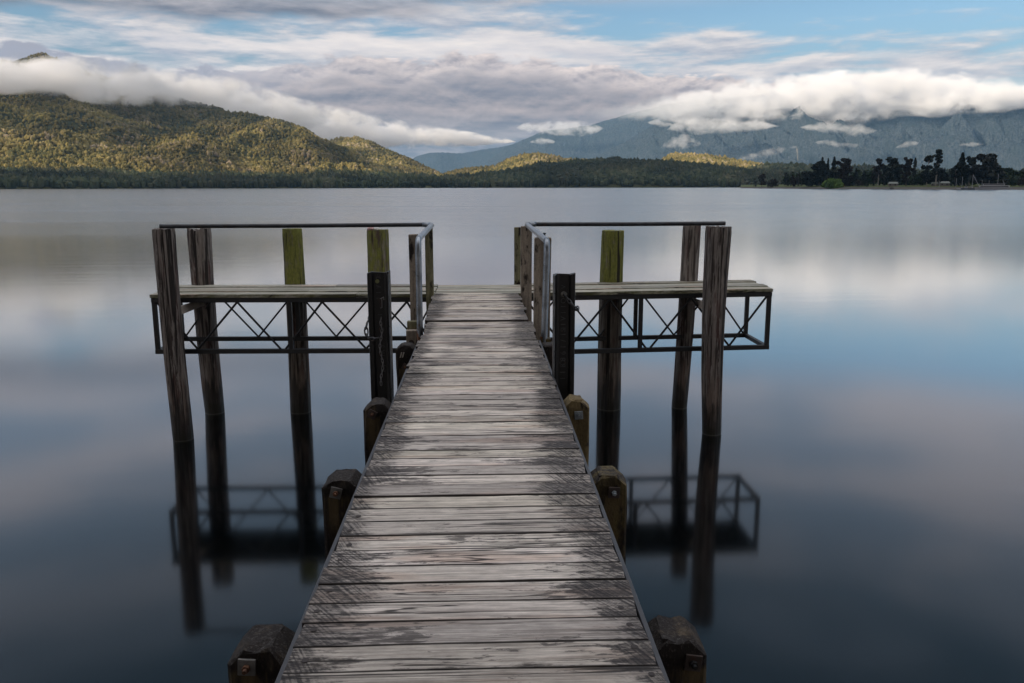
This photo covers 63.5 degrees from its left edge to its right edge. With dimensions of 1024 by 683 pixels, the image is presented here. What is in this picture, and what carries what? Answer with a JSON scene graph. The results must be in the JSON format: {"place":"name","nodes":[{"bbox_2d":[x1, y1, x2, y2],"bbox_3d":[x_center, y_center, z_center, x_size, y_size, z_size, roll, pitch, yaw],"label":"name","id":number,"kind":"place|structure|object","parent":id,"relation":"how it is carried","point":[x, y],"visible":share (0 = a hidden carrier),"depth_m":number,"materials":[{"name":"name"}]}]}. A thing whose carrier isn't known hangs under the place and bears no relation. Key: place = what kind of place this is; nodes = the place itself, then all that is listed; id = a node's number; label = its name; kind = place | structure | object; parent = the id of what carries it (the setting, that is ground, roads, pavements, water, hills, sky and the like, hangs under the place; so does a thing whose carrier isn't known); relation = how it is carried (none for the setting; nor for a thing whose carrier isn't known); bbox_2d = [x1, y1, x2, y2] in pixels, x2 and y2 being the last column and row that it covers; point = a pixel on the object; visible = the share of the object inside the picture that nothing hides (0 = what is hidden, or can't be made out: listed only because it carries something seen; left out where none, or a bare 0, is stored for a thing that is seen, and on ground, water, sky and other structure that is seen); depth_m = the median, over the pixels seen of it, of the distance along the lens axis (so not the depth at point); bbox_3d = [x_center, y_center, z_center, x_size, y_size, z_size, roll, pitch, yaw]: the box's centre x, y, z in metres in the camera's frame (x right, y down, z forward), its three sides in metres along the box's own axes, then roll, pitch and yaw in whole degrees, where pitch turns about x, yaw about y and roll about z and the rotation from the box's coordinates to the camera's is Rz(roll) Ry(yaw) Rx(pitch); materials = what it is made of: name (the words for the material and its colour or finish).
{"place":"outdoors","nodes":[
{"label":"outdoors","id":0,"kind":"place"},
{"bbox_2d":[0,55,368,169],"bbox_3d":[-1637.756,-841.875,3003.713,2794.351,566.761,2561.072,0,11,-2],"label":"hill","id":1,"kind":"structure","parent":0,"point":[118,133],"depth_m":3211.31,"materials":[{"name":"green plant"}]},
{"bbox_2d":[0,52,398,173],"bbox_3d":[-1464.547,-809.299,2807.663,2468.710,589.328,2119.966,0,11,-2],"label":"forest","id":2,"kind":"object","parent":1,"relation":"on","point":[169,151],"visible":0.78,"depth_m":2896.80,"materials":[{"name":"green plant"}]},
{"bbox_2d":[0,185,453,188],"bbox_3d":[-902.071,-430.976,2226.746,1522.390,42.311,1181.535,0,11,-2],"label":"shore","id":3,"kind":"structure","parent":0,"point":[131,187],"depth_m":2129.06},
{"bbox_2d":[0,165,463,188],"bbox_3d":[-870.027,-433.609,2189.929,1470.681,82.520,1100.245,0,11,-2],"label":"forest","id":4,"kind":"object","parent":3,"relation":"on","point":[113,177],"visible":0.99,"depth_m":2234.45,"materials":[{"name":"green plant"}]},
{"bbox_2d":[413,145,509,172],"bbox_3d":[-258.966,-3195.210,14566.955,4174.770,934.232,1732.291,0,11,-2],"label":"mountain","id":5,"kind":"structure","parent":0,"point":[442,162],"depth_m":14902.18,"materials":[{"name":"blue stone"}]},
{"bbox_2d":[0,187,1023,682],"bbox_3d":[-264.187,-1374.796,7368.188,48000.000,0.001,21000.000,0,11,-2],"label":"water","id":6,"kind":"structure","parent":0,"point":[840,499],"depth_m":12.54,"materials":[{"name":"blue liquid"}]},
{"bbox_2d":[152,228,193,441],"bbox_3d":[-4.800,0.366,11.836,0.355,3.942,0.300,0,11,-2],"label":"mooring pile","id":7,"kind":"object","parent":6,"relation":"in","point":[167,275],"visible":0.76,"depth_m":11.63,"materials":[{"name":"brown wood"}]},
{"bbox_2d":[187,228,224,414],"bbox_3d":[-4.857,0.129,13.256,0.384,3.887,0.356,0,11,-2],"label":"mooring pile","id":8,"kind":"object","parent":6,"relation":"in","point":[200,254],"visible":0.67,"depth_m":13.04,"materials":[{"name":"brown wood"}]},
{"bbox_2d":[227,624,294,682],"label":"jetty post","id":9,"kind":"object","parent":6,"relation":"in","point":[259,654],"visible":0.94,"depth_m":2.94,"materials":[{"name":"brown wood"}]},
{"bbox_2d":[282,228,310,413],"bbox_3d":[-3.441,0.129,13.307,0.343,3.862,0.339,0,11,-2],"label":"mooring pile","id":10,"kind":"object","parent":6,"relation":"in","point":[299,369],"visible":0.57,"depth_m":13.13,"materials":[{"name":"brown wood"}]},
{"bbox_2d":[321,469,361,560],"bbox_3d":[-0.942,2.034,4.862,0.214,2.623,0.250,0,11,-2],"label":"jetty post","id":11,"kind":"object","parent":6,"relation":"in","point":[338,488],"visible":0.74,"depth_m":4.57,"materials":[{"name":"brown wood"}]},
{"bbox_2d":[363,397,391,465],"bbox_3d":[-0.982,1.742,6.329,0.208,2.657,0.243,0,11,-2],"label":"jetty post","id":12,"kind":"object","parent":6,"relation":"in","point":[375,410],"visible":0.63,"depth_m":6.04,"materials":[{"name":"brown wood"}]},
{"bbox_2d":[367,229,389,271],"bbox_3d":[-2.105,0.126,13.361,0.353,3.844,0.350,0,11,-2],"label":"mooring pile","id":13,"kind":"object","parent":6,"relation":"in","point":[378,250],"visible":0.16,"depth_m":12.93,"materials":[{"name":"green wood"}]},
{"bbox_2d":[367,270,393,402],"bbox_3d":[-1.067,1.173,6.960,0.180,3.538,0.135,0,11,-2],"label":"wooden jetty post","id":14,"kind":"object","parent":6,"relation":"in","point":[379,293],"visible":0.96,"depth_m":6.71,"materials":[{"name":"wood"},{"name":"galvanised steel"}]},
{"bbox_2d":[364,318,378,341],"bbox_3d":[-1.144,-0.104,6.667,0.096,0.196,0.286,-4,11,-21],"label":"chain","id":15,"kind":"object","parent":14,"relation":"hanging from","point":[367,333],"visible":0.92,"depth_m":6.65,"materials":[{"name":"metal"}]},
{"bbox_2d":[379,317,383,385],"bbox_3d":[-1.063,0.082,6.737,0.043,0.576,0.023,0,11,-2],"label":"chain","id":16,"kind":"object","parent":14,"relation":"hanging from","point":[381,352],"visible":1,"depth_m":6.73,"materials":[{"name":"metal"}]},
{"bbox_2d":[396,342,415,388],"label":"jetty post","id":17,"kind":"object","parent":6,"relation":"in","point":[404,351],"visible":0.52,"depth_m":8.29,"materials":[{"name":"brown wood"}]},
{"bbox_2d":[408,234,419,340],"bbox_3d":[-1.136,0.561,9.898,0.109,3.660,0.113,0,11,-2],"label":"guard post","id":18,"kind":"object","parent":6,"relation":"in","point":[412,269],"visible":0.23,"depth_m":9.59,"materials":[{"name":"brown wood"}]},
{"bbox_2d":[425,227,433,314],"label":"guard post","id":19,"kind":"object","parent":6,"relation":"in","point":[429,270],"visible":0.27,"depth_m":11.65,"materials":[{"name":"green wood"}]},
{"bbox_2d":[159,222,433,339],"bbox_3d":[-2.328,-0.996,11.194,4.744,1.173,2.249,7,13,34],"label":"handrail","id":20,"kind":"object","parent":19,"relation":"on","point":[429,226],"visible":0.92,"depth_m":11.51,"materials":[{"name":"metal"}]},
{"bbox_2d":[514,227,520,284],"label":"guard post","id":21,"kind":"object","parent":6,"relation":"in","point":[517,255],"visible":0.36,"depth_m":13.06,"materials":[{"name":"brown wood"}]},
{"bbox_2d":[521,226,530,321],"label":"guard post","id":22,"kind":"object","parent":6,"relation":"in","point":[525,263],"visible":0.36,"depth_m":11.70,"materials":[{"name":"grey wood"}]},
{"bbox_2d":[530,232,531,321],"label":"guard post","id":23,"kind":"object","parent":6,"relation":"in","point":[531,284],"visible":0.09,"depth_m":11.98,"materials":[{"name":"brown wood"}]},
{"bbox_2d":[533,233,550,342],"bbox_3d":[0.343,0.552,9.888,0.222,3.675,0.144,0,11,-2],"label":"guard post","id":24,"kind":"object","parent":6,"relation":"in","point":[538,276],"visible":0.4,"depth_m":9.59,"materials":[{"name":"grey wood"}]},
{"bbox_2d":[541,337,551,369],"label":"jetty post","id":25,"kind":"object","parent":6,"relation":"in","point":[547,345],"visible":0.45,"depth_m":8.39,"materials":[{"name":"brown wood"}]},
{"bbox_2d":[552,272,575,399],"bbox_3d":[0.425,1.172,7.013,0.178,3.514,0.135,0,11,-2],"label":"wooden jetty post","id":26,"kind":"object","parent":6,"relation":"in","point":[563,338],"visible":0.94,"depth_m":6.76,"materials":[{"name":"black wood"}]},
{"bbox_2d":[563,294,579,310],"bbox_3d":[0.497,-0.317,6.719,0.150,0.148,0.094,-6,12,-29],"label":"chain","id":27,"kind":"object","parent":26,"relation":"hanging from","point":[576,308],"visible":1,"depth_m":6.69,"materials":[{"name":"metal"}]},
{"bbox_2d":[563,394,588,464],"bbox_3d":[0.480,1.720,6.479,0.208,2.641,0.244,0,11,-2],"label":"jetty post","id":28,"kind":"object","parent":6,"relation":"in","point":[577,407],"visible":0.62,"depth_m":6.19,"materials":[{"name":"beige wood"}]},
{"bbox_2d":[590,466,626,564],"bbox_3d":[0.541,2.021,4.911,0.212,2.626,0.248,0,11,-2],"label":"jetty post","id":29,"kind":"object","parent":6,"relation":"in","point":[610,484],"visible":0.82,"depth_m":4.62,"materials":[{"name":"brown wood"}]},
{"bbox_2d":[275,293,669,682],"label":"jetty walkway","id":30,"kind":"structure","parent":29,"relation":"on","point":[475,541],"depth_m":3.57,"materials":[{"name":"grey wood"}]},
{"bbox_2d":[406,320,416,344],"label":"bracket block","id":31,"kind":"structure","parent":30,"relation":"attached to","point":[411,334],"depth_m":9.27,"materials":[{"name":"brown wood"}]},
{"bbox_2d":[149,280,772,353],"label":"landing platform","id":32,"kind":"structure","parent":30,"relation":"attached to","point":[195,296],"depth_m":12.29,"materials":[{"name":"grey wood"}]},
{"bbox_2d":[525,221,725,341],"bbox_3d":[0.877,-0.948,10.913,2.136,1.173,4.294,8,14,38],"label":"handrail","id":33,"kind":"object","parent":32,"relation":"on","point":[530,226],"visible":0.91,"depth_m":11.65,"materials":[{"name":"metal"}]},
{"bbox_2d":[597,230,623,410],"bbox_3d":[1.594,0.110,13.484,0.400,3.817,0.390,0,11,-2],"label":"mooring pile","id":34,"kind":"object","parent":6,"relation":"in","point":[610,324],"visible":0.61,"depth_m":13.27,"materials":[{"name":"brown wood"}]},
{"bbox_2d":[648,615,706,682],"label":"jetty post","id":35,"kind":"object","parent":6,"relation":"in","point":[680,649],"visible":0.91,"depth_m":3.05,"materials":[{"name":"brown wood"}]},
{"bbox_2d":[672,226,700,408],"bbox_3d":[2.814,0.059,13.519,0.391,3.900,0.286,0,11,-2],"label":"mooring pile","id":36,"kind":"object","parent":6,"relation":"in","point":[691,237],"visible":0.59,"depth_m":13.34,"materials":[{"name":"brown wood"}]},
{"bbox_2d":[701,226,731,435],"bbox_3d":[2.923,0.308,12.062,0.366,3.947,0.362,0,11,-2],"label":"mooring pile","id":37,"kind":"object","parent":6,"relation":"in","point":[716,258],"visible":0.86,"depth_m":11.83,"materials":[{"name":"brown wood"}]},
{"bbox_2d":[961,183,974,189],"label":"cabin boat","id":38,"kind":"object","parent":6,"relation":"on","point":[967,188],"visible":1,"depth_m":808.69,"materials":[{"name":"paint"}]},
{"bbox_2d":[975,174,1011,189],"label":"tour boat","id":39,"kind":"object","parent":6,"relation":"on","point":[989,187],"visible":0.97,"depth_m":776.27,"materials":[{"name":"white paint"}]},
{"bbox_2d":[0,0,1023,158],"label":"sky","id":40,"kind":"structure","parent":0,"point":[411,78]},
{"bbox_2d":[463,182,740,187],"bbox_3d":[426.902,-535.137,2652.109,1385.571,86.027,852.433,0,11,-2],"label":"hill","id":41,"kind":"structure","parent":0,"point":[618,186],"depth_m":2505.64,"materials":[{"name":"green plant"}]},
{"bbox_2d":[448,156,800,187],"bbox_3d":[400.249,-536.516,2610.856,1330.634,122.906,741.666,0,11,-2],"label":"forest","id":42,"kind":"object","parent":41,"relation":"on","point":[600,171],"visible":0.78,"depth_m":2579.39,"materials":[{"name":"green plant"}]},
{"bbox_2d":[488,95,827,165],"bbox_3d":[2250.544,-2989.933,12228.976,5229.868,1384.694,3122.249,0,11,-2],"label":"mountain","id":43,"kind":"structure","parent":0,"point":[589,141],"depth_m":12914.69,"materials":[{"name":"blue stone"}]},
{"bbox_2d":[591,95,1023,169],"bbox_3d":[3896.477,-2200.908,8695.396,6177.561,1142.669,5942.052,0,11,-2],"label":"mountain","id":44,"kind":"structure","parent":0,"point":[814,129],"depth_m":9386.44,"materials":[{"name":"blue stone"}]},
{"bbox_2d":[741,184,1023,189],"bbox_3d":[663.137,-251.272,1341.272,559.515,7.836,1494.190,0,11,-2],"label":"ground","id":45,"kind":"structure","parent":0,"point":[881,186],"depth_m":982.24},
{"bbox_2d":[758,174,766,186],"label":"broad tree","id":46,"kind":"object","parent":45,"relation":"on","point":[763,176],"visible":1,"depth_m":1335.18,"materials":[{"name":"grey plant"}]},
{"bbox_2d":[767,179,778,186],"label":"broad tree","id":47,"kind":"object","parent":45,"relation":"on","point":[772,182],"visible":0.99,"depth_m":1278.35,"materials":[{"name":"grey plant"}]},
{"bbox_2d":[784,173,789,185],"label":"broad tree","id":48,"kind":"object","parent":45,"relation":"on","point":[786,180],"visible":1,"depth_m":1220.74,"materials":[{"name":"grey plant"}]},
{"bbox_2d":[790,175,798,186],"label":"broad tree","id":49,"kind":"object","parent":45,"relation":"on","point":[793,181],"visible":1,"depth_m":1189.42,"materials":[{"name":"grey plant"}]},
{"bbox_2d":[800,171,813,186],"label":"broad tree","id":50,"kind":"object","parent":45,"relation":"on","point":[805,180],"visible":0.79,"depth_m":1143.80,"materials":[{"name":"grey plant"}]},
{"bbox_2d":[809,160,829,185],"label":"broad tree","id":51,"kind":"object","parent":45,"relation":"on","point":[820,168],"visible":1,"depth_m":1117.99,"materials":[{"name":"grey plant"}]},
{"bbox_2d":[822,158,829,182],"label":"conifer tree","id":52,"kind":"object","parent":45,"relation":"on","point":[826,167],"visible":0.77,"depth_m":1118.41,"materials":[{"name":"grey plant"}]},
{"bbox_2d":[821,178,843,188],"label":"willow bush","id":53,"kind":"object","parent":45,"relation":"on","point":[830,183],"visible":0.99,"depth_m":1035.51,"materials":[{"name":"green plant"}]},
{"bbox_2d":[825,168,839,179],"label":"broad tree","id":54,"kind":"object","parent":45,"relation":"on","point":[834,174],"visible":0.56,"depth_m":1068.58,"materials":[{"name":"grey plant"}]},
{"bbox_2d":[831,156,836,169],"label":"conifer tree","id":55,"kind":"object","parent":45,"relation":"on","point":[833,165],"visible":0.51,"depth_m":1098.00,"materials":[{"name":"green plant"}]},
{"bbox_2d":[835,158,854,185],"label":"broad tree","id":56,"kind":"object","parent":45,"relation":"on","point":[845,169],"visible":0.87,"depth_m":1044.24,"materials":[{"name":"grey plant"}]},
{"bbox_2d":[851,168,859,185],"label":"cypress tree","id":57,"kind":"object","parent":45,"relation":"on","point":[855,176],"visible":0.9,"depth_m":1041.55,"materials":[{"name":"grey plant"}]},
{"bbox_2d":[855,180,863,185],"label":"round bush","id":58,"kind":"object","parent":45,"relation":"on","point":[857,182],"visible":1,"depth_m":1011.77,"materials":[{"name":"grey plant"}]},
{"bbox_2d":[860,170,867,185],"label":"cypress tree","id":59,"kind":"object","parent":45,"relation":"on","point":[864,178],"visible":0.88,"depth_m":1030.04,"materials":[{"name":"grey plant"}]},
{"bbox_2d":[871,171,877,185],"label":"broad tree","id":60,"kind":"object","parent":45,"relation":"on","point":[875,179],"visible":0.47,"depth_m":1026.19,"materials":[{"name":"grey plant"}]},
{"bbox_2d":[873,158,883,185],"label":"broad tree","id":61,"kind":"object","parent":45,"relation":"on","point":[877,169],"visible":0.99,"depth_m":1003.83,"materials":[{"name":"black plant"}]},
{"bbox_2d":[880,172,885,185],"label":"broad tree","id":62,"kind":"object","parent":45,"relation":"on","point":[883,181],"visible":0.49,"depth_m":1013.40,"materials":[{"name":"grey plant"}]},
{"bbox_2d":[882,157,902,182],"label":"broad tree","id":63,"kind":"object","parent":45,"relation":"on","point":[895,169],"visible":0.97,"depth_m":972.94,"materials":[{"name":"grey plant"}]},
{"bbox_2d":[888,182,898,185],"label":"hut","id":64,"kind":"object","parent":45,"relation":"on","point":[893,183],"visible":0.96,"depth_m":957.21,"materials":[{"name":"grey"}]},
{"bbox_2d":[782,168,1021,185],"bbox_3d":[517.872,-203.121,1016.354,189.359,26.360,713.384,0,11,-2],"label":"woodland","id":65,"kind":"object","parent":45,"relation":"on","point":[860,172],"visible":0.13,"depth_m":1031.33,"materials":[{"name":"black plant"}]},
{"bbox_2d":[900,157,914,185],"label":"broad tree","id":66,"kind":"object","parent":45,"relation":"on","point":[907,169],"visible":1,"depth_m":935.02,"materials":[{"name":"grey plant"}]},
{"bbox_2d":[911,158,916,185],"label":"poplar tree","id":67,"kind":"object","parent":45,"relation":"on","point":[914,166],"visible":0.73,"depth_m":961.48,"materials":[{"name":"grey plant"}]},
{"bbox_2d":[912,172,921,185],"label":"broad tree","id":68,"kind":"object","parent":45,"relation":"on","point":[917,178],"visible":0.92,"depth_m":952.23,"materials":[{"name":"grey plant"}]},
{"bbox_2d":[920,155,933,185],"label":"broad tree","id":69,"kind":"object","parent":45,"relation":"on","point":[925,175],"visible":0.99,"depth_m":914.41,"materials":[{"name":"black plant"}]},
{"bbox_2d":[931,149,942,185],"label":"pine tree","id":70,"kind":"object","parent":45,"relation":"on","point":[938,159],"visible":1,"depth_m":897.74,"materials":[{"name":"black plant"}]},
{"bbox_2d":[929,167,949,185],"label":"broad tree","id":71,"kind":"object","parent":45,"relation":"on","point":[941,176],"visible":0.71,"depth_m":911.76,"materials":[{"name":"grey plant"}]},
{"bbox_2d":[940,181,949,185],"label":"hut","id":72,"kind":"object","parent":45,"relation":"on","point":[944,183],"visible":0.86,"depth_m":891.99,"materials":[{"name":"grey"}]},
{"bbox_2d":[948,165,961,183],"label":"broad tree","id":73,"kind":"object","parent":45,"relation":"on","point":[952,174],"visible":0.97,"depth_m":872.03,"materials":[{"name":"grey plant"}]},
{"bbox_2d":[950,152,970,185],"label":"redwood tree","id":74,"kind":"object","parent":45,"relation":"on","point":[961,163],"visible":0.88,"depth_m":869.48,"materials":[{"name":"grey plant"}]},
{"bbox_2d":[962,156,976,185],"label":"broad tree","id":75,"kind":"object","parent":45,"relation":"on","point":[968,171],"visible":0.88,"depth_m":858.20,"materials":[{"name":"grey plant"}]},
{"bbox_2d":[968,153,1005,183],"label":"broad tree","id":76,"kind":"object","parent":45,"relation":"on","point":[988,170],"visible":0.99,"depth_m":830.75,"materials":[{"name":"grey plant"}]},
{"bbox_2d":[997,177,1009,185],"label":"round bush","id":77,"kind":"object","parent":45,"relation":"on","point":[1004,180],"visible":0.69,"depth_m":820.36,"materials":[{"name":"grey plant"}]},
{"bbox_2d":[1005,168,1014,173],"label":"broad tree","id":78,"kind":"object","parent":45,"relation":"on","point":[1009,170],"visible":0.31,"depth_m":872.00,"materials":[{"name":"green plant"}]},
{"bbox_2d":[1008,177,1017,185],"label":"round bush","id":79,"kind":"object","parent":45,"relation":"on","point":[1013,181],"visible":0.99,"depth_m":796.98,"materials":[{"name":"green plant"}]},
{"bbox_2d":[1010,171,1023,178],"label":"broad tree","id":80,"kind":"object","parent":45,"relation":"on","point":[1015,173],"visible":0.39,"depth_m":854.43,"materials":[{"name":"green plant"}]},
{"bbox_2d":[1017,177,1023,186],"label":"round bush","id":81,"kind":"object","parent":45,"relation":"on","point":[1020,183],"visible":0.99,"depth_m":782.22,"materials":[{"name":"green plant"}]},
{"bbox_3d":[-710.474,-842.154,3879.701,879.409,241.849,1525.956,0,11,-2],"label":"hill","id":82,"kind":"structure","parent":0,"visible":0},
{"bbox_2d":[327,135,441,175],"bbox_3d":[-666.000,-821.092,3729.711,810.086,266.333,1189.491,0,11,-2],"label":"forest","id":83,"kind":"object","parent":82,"relation":"on","point":[388,159],"visible":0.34,"depth_m":3872.21,"materials":[{"name":"green plant"}]},
{"bbox_3d":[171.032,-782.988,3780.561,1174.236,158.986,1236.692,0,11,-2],"label":"hill","id":84,"kind":"structure","parent":0,"visible":0},
{"bbox_2d":[441,151,763,175],"bbox_3d":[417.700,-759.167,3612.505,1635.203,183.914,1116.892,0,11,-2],"label":"forest","id":85,"kind":"object","parent":84,"relation":"on","point":[519,160],"visible":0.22,"depth_m":3789.23,"materials":[{"name":"green plant"}]},
{"bbox_3d":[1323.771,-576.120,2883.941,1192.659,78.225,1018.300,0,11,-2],"label":"hill","id":86,"kind":"structure","parent":0,"visible":0},
{"bbox_2d":[747,161,1023,175],"bbox_3d":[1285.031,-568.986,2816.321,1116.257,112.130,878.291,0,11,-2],"label":"forest","id":87,"kind":"object","parent":86,"relation":"on","point":[796,167],"visible":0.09,"depth_m":2996.72,"materials":[{"name":"green plant"}]}
]}

